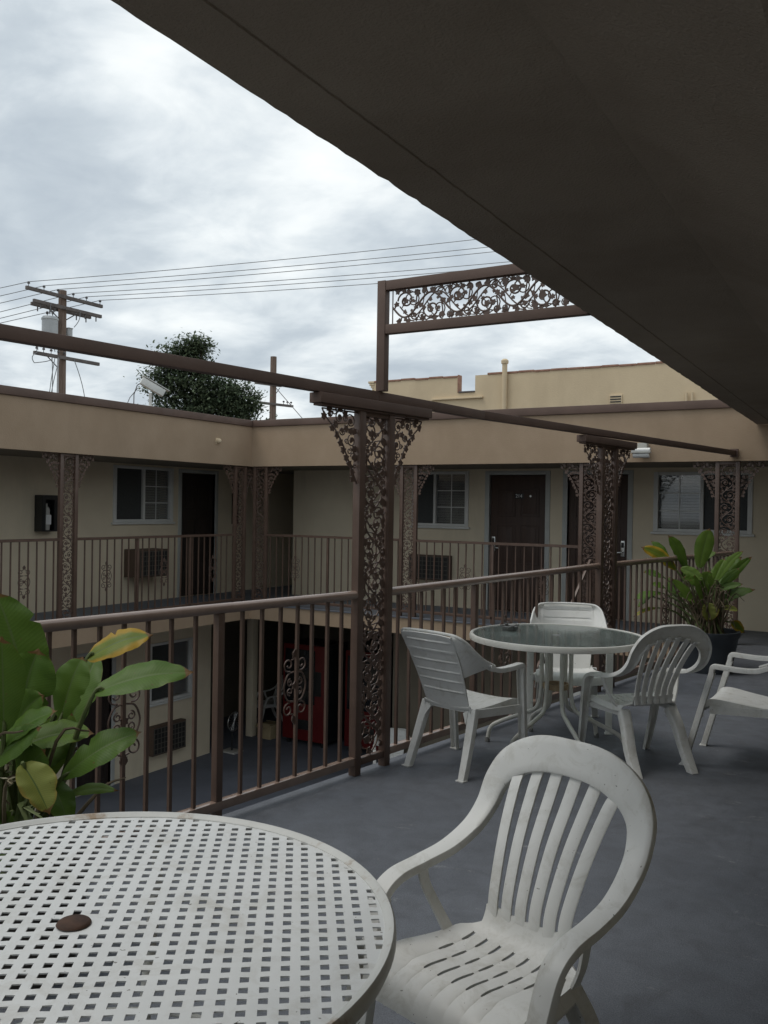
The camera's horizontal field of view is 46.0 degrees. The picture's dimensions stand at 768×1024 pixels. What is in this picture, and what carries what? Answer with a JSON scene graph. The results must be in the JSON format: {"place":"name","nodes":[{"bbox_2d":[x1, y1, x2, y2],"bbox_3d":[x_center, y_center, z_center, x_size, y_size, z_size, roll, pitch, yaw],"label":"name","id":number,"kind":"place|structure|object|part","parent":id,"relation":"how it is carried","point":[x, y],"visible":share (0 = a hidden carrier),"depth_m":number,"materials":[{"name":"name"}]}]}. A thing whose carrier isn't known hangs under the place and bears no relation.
{"place":"outdoors","nodes":[
{"label":"outdoors","id":0,"kind":"place"},
{"bbox_2d":[57,358,58,392],"bbox_3d":[-9.692,-3.783,26.895,0.040,2.989,9.217,1,0,-20],"label":"power line","id":1,"kind":"object","parent":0,"point":[58,375],"visible":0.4,"depth_m":29.51,"materials":[{"name":"metal"}]},
{"bbox_2d":[33,700,377,853],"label":"courtyard floor","id":2,"kind":"structure","parent":0,"point":[157,789],"depth_m":14.85,"materials":[{"name":"grey concrete"}]},
{"bbox_2d":[0,385,303,810],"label":"motel wing","id":3,"kind":"structure","parent":2,"relation":"on","point":[153,471],"depth_m":14.06,"materials":[{"name":"beige paint"}]},
{"bbox_2d":[0,538,58,620],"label":"iron railing","id":4,"kind":"object","parent":3,"relation":"on","point":[24,567],"visible":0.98,"depth_m":11.11,"materials":[{"name":"brown metal"}]},
{"bbox_2d":[34,495,57,531],"bbox_3d":[-4.847,0.018,12.983,0.165,0.520,0.270,1,0,31],"label":"fire extinguisher box","id":5,"kind":"object","parent":3,"relation":"attached to","point":[46,513],"visible":1,"depth_m":12.91,"materials":[{"name":"metal"}]},
{"bbox_2d":[42,452,93,618],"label":"iron column","id":6,"kind":"structure","parent":3,"relation":"on","point":[60,486],"depth_m":11.61,"materials":[{"name":"brown metal"}]},
{"bbox_2d":[75,652,115,797],"bbox_3d":[-4.481,3.219,13.922,0.096,2.160,0.820,1,0,31],"label":"door","id":7,"kind":"structure","parent":3,"relation":"in","point":[90,721],"depth_m":14.10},
{"bbox_2d":[111,465,174,524],"bbox_3d":[-3.931,-0.270,14.726,0.150,0.935,1.370,1,0,31],"label":"window","id":8,"kind":"structure","parent":3,"relation":"in","point":[141,495],"depth_m":14.69,"materials":[{"name":"white glass"}]},
{"bbox_2d":[124,548,167,577],"bbox_3d":[-3.860,0.815,14.580,0.448,0.440,0.640,1,0,31],"label":"air conditioner","id":9,"kind":"object","parent":3,"relation":"attached to","point":[145,562],"visible":0.62,"depth_m":14.35,"materials":[{"name":"metal"}]},
{"bbox_2d":[127,375,169,405],"bbox_3d":[-3.353,-1.712,12.853,0.593,0.439,0.135,1,0,-23],"label":"security camera","id":10,"kind":"object","parent":3,"relation":"on","point":[152,386],"visible":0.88,"depth_m":12.84,"materials":[{"name":"white metal"}]},
{"bbox_2d":[78,534,233,615],"bbox_3d":[-3.204,0.906,13.075,0.045,1.136,3.100,1,0,31],"label":"iron railing","id":11,"kind":"object","parent":3,"relation":"on","point":[189,542],"visible":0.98,"depth_m":12.96,"materials":[{"name":"brown metal"}]},
{"bbox_2d":[149,718,185,756],"bbox_3d":[-3.674,3.775,15.191,0.238,0.480,0.780,1,0,31],"label":"air conditioner","id":12,"kind":"object","parent":3,"relation":"attached to","point":[158,736],"visible":0.83,"depth_m":15.03,"materials":[{"name":"metal"}]},
{"bbox_2d":[150,637,192,706],"bbox_3d":[-3.632,2.692,15.322,0.150,1.035,1.100,1,0,31],"label":"window","id":13,"kind":"structure","parent":3,"relation":"in","point":[183,648],"depth_m":15.47,"materials":[{"name":"grey glass"}]},
{"bbox_2d":[177,469,218,597],"bbox_3d":[-3.281,0.362,15.838,0.096,2.190,1.000,1,0,31],"label":"door","id":14,"kind":"structure","parent":3,"relation":"in","point":[195,491],"depth_m":15.85,"materials":[{"name":"brown wood"}]},
{"bbox_2d":[216,438,221,443],"bbox_3d":[-2.540,-1.095,13.939,0.069,0.090,0.090,1,0,31],"label":"sensor knob","id":15,"kind":"object","parent":3,"relation":"attached to","point":[218,440],"visible":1,"depth_m":13.92,"materials":[{"name":"beige plastic"}]},
{"bbox_2d":[223,465,252,601],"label":"iron column","id":16,"kind":"structure","parent":3,"relation":"on","point":[244,492],"depth_m":14.52,"materials":[{"name":"brown metal"}]},
{"bbox_2d":[223,712,238,754],"bbox_3d":[-2.730,3.951,16.269,0.320,0.726,0.352,1,0,31],"label":"floor fan","id":17,"kind":"object","parent":2,"relation":"on","point":[232,750],"visible":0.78,"depth_m":16.25,"materials":[{"name":"metal"}]},
{"bbox_2d":[256,720,275,739],"bbox_3d":[-2.219,4.170,17.326,0.320,0.294,0.402,1,0,31],"label":"cardboard box","id":18,"kind":"object","parent":2,"relation":"on","point":[269,730],"visible":0.73,"depth_m":17.20,"materials":[{"name":"brown cardboard"}]},
{"bbox_2d":[257,675,282,720],"bbox_3d":[-2.333,3.855,18.603,0.666,0.950,0.630,1,0,-28],"label":"plastic armchair","id":19,"kind":"object","parent":2,"relation":"on","point":[271,704],"visible":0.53,"depth_m":18.56,"materials":[{"name":"white plastic"}]},
{"bbox_2d":[282,638,347,747],"bbox_3d":[-1.299,3.392,17.085,0.940,1.880,0.776,1,0,31],"label":"vending machine","id":20,"kind":"object","parent":2,"relation":"on","point":[318,688],"visible":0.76,"depth_m":16.76,"materials":[{"name":"red metal"}]},
{"bbox_3d":[-1.481,3.346,16.779,0.940,1.770,0.064,1,0,31],"label":"front door","id":21,"kind":"part","parent":20,"relation":"part of","materials":[{"name":"red metal"}]},
{"bbox_2d":[373,728,405,763],"bbox_3d":[0.132,3.941,14.350,0.626,0.886,0.662,1,0,0],"label":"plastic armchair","id":22,"kind":"object","parent":2,"relation":"on","point":[401,733],"visible":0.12,"depth_m":14.59,"materials":[{"name":"white plastic"}]},
{"bbox_2d":[210,399,767,753],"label":"motel wing","id":23,"kind":"structure","parent":2,"relation":"on","point":[488,481],"depth_m":13.71,"materials":[{"name":"beige paint"}]},
{"bbox_2d":[242,466,281,599],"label":"iron column","id":24,"kind":"structure","parent":23,"relation":"on","point":[265,498],"depth_m":14.65,"materials":[{"name":"brown metal"}]},
{"bbox_2d":[266,534,398,610],"bbox_3d":[-0.835,0.939,13.961,2.460,1.136,0.045,1,0,31],"label":"iron railing","id":25,"kind":"object","parent":23,"relation":"on","point":[327,558],"visible":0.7,"depth_m":14.09,"materials":[{"name":"brown metal"}]},
{"bbox_2d":[395,465,434,616],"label":"iron column","id":26,"kind":"structure","parent":23,"relation":"on","point":[402,511],"depth_m":13.24,"materials":[{"name":"brown metal"}]},
{"bbox_2d":[408,554,451,580],"bbox_3d":[0.771,0.903,14.785,0.750,0.410,0.218,1,0,31],"label":"air conditioner","id":27,"kind":"object","parent":23,"relation":"attached to","point":[422,568],"visible":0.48,"depth_m":14.67,"materials":[{"name":"metal"}]},
{"bbox_2d":[409,471,469,528],"bbox_3d":[0.929,-0.197,14.740,1.090,0.925,0.150,1,0,31],"label":"window","id":28,"kind":"structure","parent":23,"relation":"in","point":[443,500],"depth_m":14.71,"materials":[{"name":"white glass"}]},
{"bbox_2d":[415,539,577,623],"bbox_3d":[1.513,0.986,12.558,2.430,1.134,0.045,1,0,31],"label":"iron railing","id":29,"kind":"object","parent":23,"relation":"on","point":[491,567],"visible":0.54,"depth_m":12.56,"materials":[{"name":"brown metal"}]},
{"bbox_2d":[484,471,550,611],"bbox_3d":[2.061,0.458,14.043,1.080,2.190,0.131,1,0,31],"label":"door","id":30,"kind":"structure","parent":23,"relation":"in","point":[519,505],"depth_m":14.06,"materials":[{"name":"wood"}]},
{"bbox_2d":[560,463,621,603],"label":"iron column","id":31,"kind":"structure","parent":23,"relation":"on","point":[582,500],"depth_m":11.89,"materials":[{"name":"brown metal"}]},
{"bbox_2d":[561,470,633,620],"bbox_3d":[3.151,0.479,13.392,1.060,2.190,0.131,1,0,31],"label":"door","id":32,"kind":"structure","parent":23,"relation":"in","point":[625,491],"depth_m":13.44,"materials":[{"name":"metal"}]},
{"bbox_2d":[630,443,651,457],"bbox_3d":[3.240,-0.773,11.355,0.240,0.189,0.184,1,0,31],"label":"wall lamp","id":33,"kind":"object","parent":23,"relation":"attached to","point":[642,450],"visible":0.87,"depth_m":11.30,"materials":[{"name":"metal"}]},
{"bbox_2d":[650,471,754,536],"bbox_3d":[4.448,-0.118,12.638,1.390,0.885,0.150,1,0,31],"label":"window","id":34,"kind":"structure","parent":23,"relation":"in","point":[683,503],"depth_m":12.71,"materials":[{"name":"white glass"}]},
{"bbox_2d":[508,559,591,715],"bbox_3d":[1.567,2.511,10.446,0.045,3.810,3.482,1,0,39],"label":"stair handrail","id":35,"kind":"object","parent":2,"relation":"on","point":[590,585],"visible":0.23,"depth_m":11.74,"materials":[{"name":"brown metal"}]},
{"bbox_2d":[0,0,659,419],"label":"sky","id":36,"kind":"structure","parent":0,"point":[123,150],"materials":[{"name":"white"}]},
{"bbox_2d":[344,645,392,750],"bbox_3d":[-0.136,3.429,16.518,0.900,1.850,0.756,1,0,31],"label":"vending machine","id":37,"kind":"object","parent":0,"point":[347,701],"visible":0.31,"depth_m":16.21,"materials":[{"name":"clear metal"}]},
{"bbox_3d":[-0.313,3.383,16.221,0.900,1.740,0.064,1,0,31],"label":"front door","id":38,"kind":"part","parent":37,"relation":"part of","materials":[{"name":"red glass"}]},
{"bbox_2d":[368,359,716,409],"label":"neighbour building","id":39,"kind":"structure","parent":0,"point":[649,382],"depth_m":20.89,"materials":[{"name":"paint"}]},
{"bbox_3d":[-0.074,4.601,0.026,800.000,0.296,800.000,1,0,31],"label":"ground","id":40,"kind":"structure","parent":0,"visible":0},
{"bbox_2d":[25,281,102,396],"bbox_3d":[-11.469,-1.872,32.008,0.580,11.910,3.280,1,0,31],"label":"utility pole","id":41,"kind":"object","parent":40,"relation":"on","point":[56,324],"visible":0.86,"depth_m":31.86,"materials":[{"name":"brown wood"}]},
{"bbox_2d":[2,289,56,302],"bbox_3d":[-17.982,-6.780,32.804,13.393,2.238,0.023,1,0,10],"label":"power line","id":42,"kind":"object","parent":41,"relation":"attached to","point":[25,297],"visible":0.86,"depth_m":31.82,"materials":[{"name":"metal"}]},
{"bbox_2d":[0,294,69,311],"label":"power line","id":43,"kind":"object","parent":41,"relation":"attached to","point":[29,304],"visible":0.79,"depth_m":32.04,"materials":[{"name":"metal"}]},
{"bbox_2d":[0,297,84,318],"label":"power line","id":44,"kind":"object","parent":41,"relation":"attached to","point":[28,311],"visible":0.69,"depth_m":32.17,"materials":[{"name":"metal"}]},
{"bbox_2d":[1,300,98,322],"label":"power line","id":45,"kind":"object","parent":41,"relation":"attached to","point":[41,313],"visible":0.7,"depth_m":32.38,"materials":[{"name":"metal"}]},
{"bbox_2d":[101,283,377,300],"bbox_3d":[5.556,-8.810,31.878,32.024,2.637,0.023,1,0,5],"label":"power line","id":46,"kind":"object","parent":41,"relation":"attached to","point":[240,292],"visible":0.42,"depth_m":32.76,"materials":[{"name":"metal"}]},
{"bbox_2d":[29,239,474,281],"bbox_3d":[4.158,-10.086,32.144,32.403,5.141,0.023,1,0,-6],"label":"power line","id":47,"kind":"object","parent":41,"relation":"attached to","point":[250,262],"visible":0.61,"depth_m":31.27,"materials":[{"name":"metal"}]},
{"bbox_2d":[45,247,486,285],"bbox_3d":[4.437,-9.774,32.090,32.237,4.527,0.023,1,0,-4],"label":"power line","id":48,"kind":"object","parent":41,"relation":"attached to","point":[264,268],"visible":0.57,"depth_m":31.55,"materials":[{"name":"metal"}]},
{"bbox_2d":[87,270,461,296],"bbox_3d":[5.183,-9.028,31.932,31.837,3.060,0.023,1,0,3],"label":"power line","id":49,"kind":"object","parent":41,"relation":"attached to","point":[271,285],"visible":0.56,"depth_m":32.35,"materials":[{"name":"metal"}]},
{"bbox_2d":[59,251,493,289],"bbox_3d":[4.562,-9.588,32.039,31.836,4.160,0.023,1,0,-2],"label":"power line","id":50,"kind":"object","parent":41,"relation":"attached to","point":[274,272],"visible":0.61,"depth_m":31.80,"materials":[{"name":"metal"}]},
{"bbox_2d":[74,261,509,293],"bbox_3d":[4.840,-9.183,31.984,31.720,3.359,0.023,1,0,1],"label":"power line","id":51,"kind":"object","parent":41,"relation":"attached to","point":[291,279],"visible":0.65,"depth_m":32.07,"materials":[{"name":"metal"}]},
{"bbox_2d":[123,330,277,419],"bbox_3d":[-4.888,-0.308,24.034,4.068,9.095,2.395,1,0,-2],"label":"tree","id":52,"kind":"object","parent":40,"relation":"on","point":[209,396],"visible":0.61,"depth_m":23.67,"materials":[{"name":"green plant"}]},
{"bbox_2d":[254,356,301,419],"bbox_3d":[-3.897,-1.166,37.434,2.389,10.680,1.956,1,0,31],"label":"utility pole","id":53,"kind":"object","parent":40,"relation":"on","point":[272,403],"visible":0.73,"depth_m":37.89,"materials":[{"name":"brown wood"}]},
{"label":"deck slab","id":54,"kind":"structure","parent":0,"visible":0},
{"bbox_2d":[0,630,767,1023],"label":"deck floor","id":55,"kind":"structure","parent":54,"relation":"on","point":[684,940],"depth_m":4.19,"materials":[{"name":"paint"}]},
{"bbox_2d":[0,594,193,989],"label":"potted plant","id":56,"kind":"object","parent":55,"relation":"on","point":[35,757],"visible":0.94,"depth_m":3.09,"materials":[{"name":"green plant"}]},
{"bbox_2d":[34,591,357,848],"bbox_3d":[-1.995,0.995,3.080,0.056,1.111,5.835,1,0,38],"label":"iron railing","id":57,"kind":"object","parent":55,"relation":"on","point":[217,804],"visible":0.78,"depth_m":4.54,"materials":[{"name":"brown metal"}]},
{"bbox_2d":[0,811,396,1023],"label":"woven table","id":58,"kind":"object","parent":55,"relation":"on","point":[360,994],"visible":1,"depth_m":1.92,"materials":[{"name":"metal"}]},
{"bbox_2d":[310,391,431,776],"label":"iron column","id":59,"kind":"structure","parent":55,"relation":"on","point":[363,410],"depth_m":5.47,"materials":[{"name":"brown metal"}]},
{"bbox_2d":[0,324,738,456],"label":"roof beam","id":60,"kind":"structure","parent":59,"relation":"on","point":[27,336],"depth_m":4.77,"materials":[{"name":"brown wood"}]},
{"bbox_2d":[376,264,590,391],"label":"scroll arch","id":61,"kind":"structure","parent":60,"relation":"on","point":[385,288],"depth_m":5.21,"materials":[{"name":"brown metal"}]},
{"bbox_2d":[111,0,767,424],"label":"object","id":62,"kind":"structure","parent":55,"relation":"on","point":[605,162],"depth_m":2.40,"materials":[{"name":"brown paint"}]},
{"bbox_2d":[401,627,527,782],"bbox_3d":[0.463,1.146,5.601,0.626,0.886,0.662,1,0,45],"label":"plastic armchair","id":63,"kind":"object","parent":55,"relation":"on","point":[445,666],"visible":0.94,"depth_m":5.46,"materials":[{"name":"white plastic"}]},
{"bbox_2d":[390,563,600,753],"bbox_3d":[0.949,1.008,6.792,0.056,1.137,2.980,1,0,38],"label":"iron railing","id":64,"kind":"object","parent":55,"relation":"on","point":[442,730],"visible":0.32,"depth_m":6.38,"materials":[{"name":"brown metal"}]},
{"bbox_2d":[356,735,656,1023],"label":"plastic armchair","id":65,"kind":"object","parent":55,"relation":"on","point":[414,989],"visible":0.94,"depth_m":2.47,"materials":[{"name":"white plastic"}]},
{"bbox_2d":[469,623,641,755],"bbox_3d":[1.152,1.203,6.063,1.168,0.767,1.168,1,0,31],"label":"glass table","id":66,"kind":"object","parent":55,"relation":"on","point":[562,640],"visible":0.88,"depth_m":5.99,"materials":[{"name":"grey"}]},
{"bbox_2d":[500,623,518,630],"bbox_3d":[0.869,0.798,6.269,0.120,0.040,0.120,1,0,31],"label":"ashtray","id":67,"kind":"object","parent":66,"relation":"on","point":[507,627],"visible":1,"depth_m":6.23,"materials":[{"name":"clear glass"}]},
{"bbox_2d":[526,602,612,734],"bbox_3d":[1.389,1.154,6.827,0.626,0.886,0.662,1,0,9],"label":"plastic armchair","id":68,"kind":"object","parent":55,"relation":"on","point":[574,613],"visible":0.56,"depth_m":6.96,"materials":[{"name":"white plastic"}]},
{"bbox_2d":[577,435,636,691],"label":"iron column","id":69,"kind":"structure","parent":55,"relation":"on","point":[604,444],"depth_m":8.07,"materials":[{"name":"brown metal"}]},
{"bbox_2d":[578,624,711,778],"bbox_3d":[1.631,1.142,5.701,0.630,0.950,0.666,1,0,-19],"label":"plastic armchair","id":70,"kind":"object","parent":55,"relation":"on","point":[655,696],"visible":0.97,"depth_m":5.56,"materials":[{"name":"white plastic"}]},
{"bbox_2d":[615,551,733,678],"bbox_3d":[3.113,1.026,9.520,0.058,1.140,3.325,1,0,38],"label":"iron railing","id":71,"kind":"object","parent":55,"relation":"on","point":[637,562],"visible":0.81,"depth_m":8.91,"materials":[{"name":"brown metal"}]},
{"bbox_2d":[634,528,754,674],"bbox_3d":[3.203,0.884,9.292,1.107,1.430,0.838,1,0,31],"label":"potted plant","id":72,"kind":"object","parent":55,"relation":"on","point":[714,584],"visible":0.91,"depth_m":9.11,"materials":[{"name":"green plant"}]},
{"bbox_2d":[679,652,767,764],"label":"plastic armchair","id":73,"kind":"object","parent":55,"relation":"on","point":[724,700],"visible":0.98,"depth_m":5.68,"materials":[{"name":"white plastic"}]},
{"bbox_2d":[693,461,764,628],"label":"iron column","id":74,"kind":"structure","parent":55,"relation":"on","point":[737,496],"depth_m":10.96,"materials":[{"name":"brown metal"}]}
]}

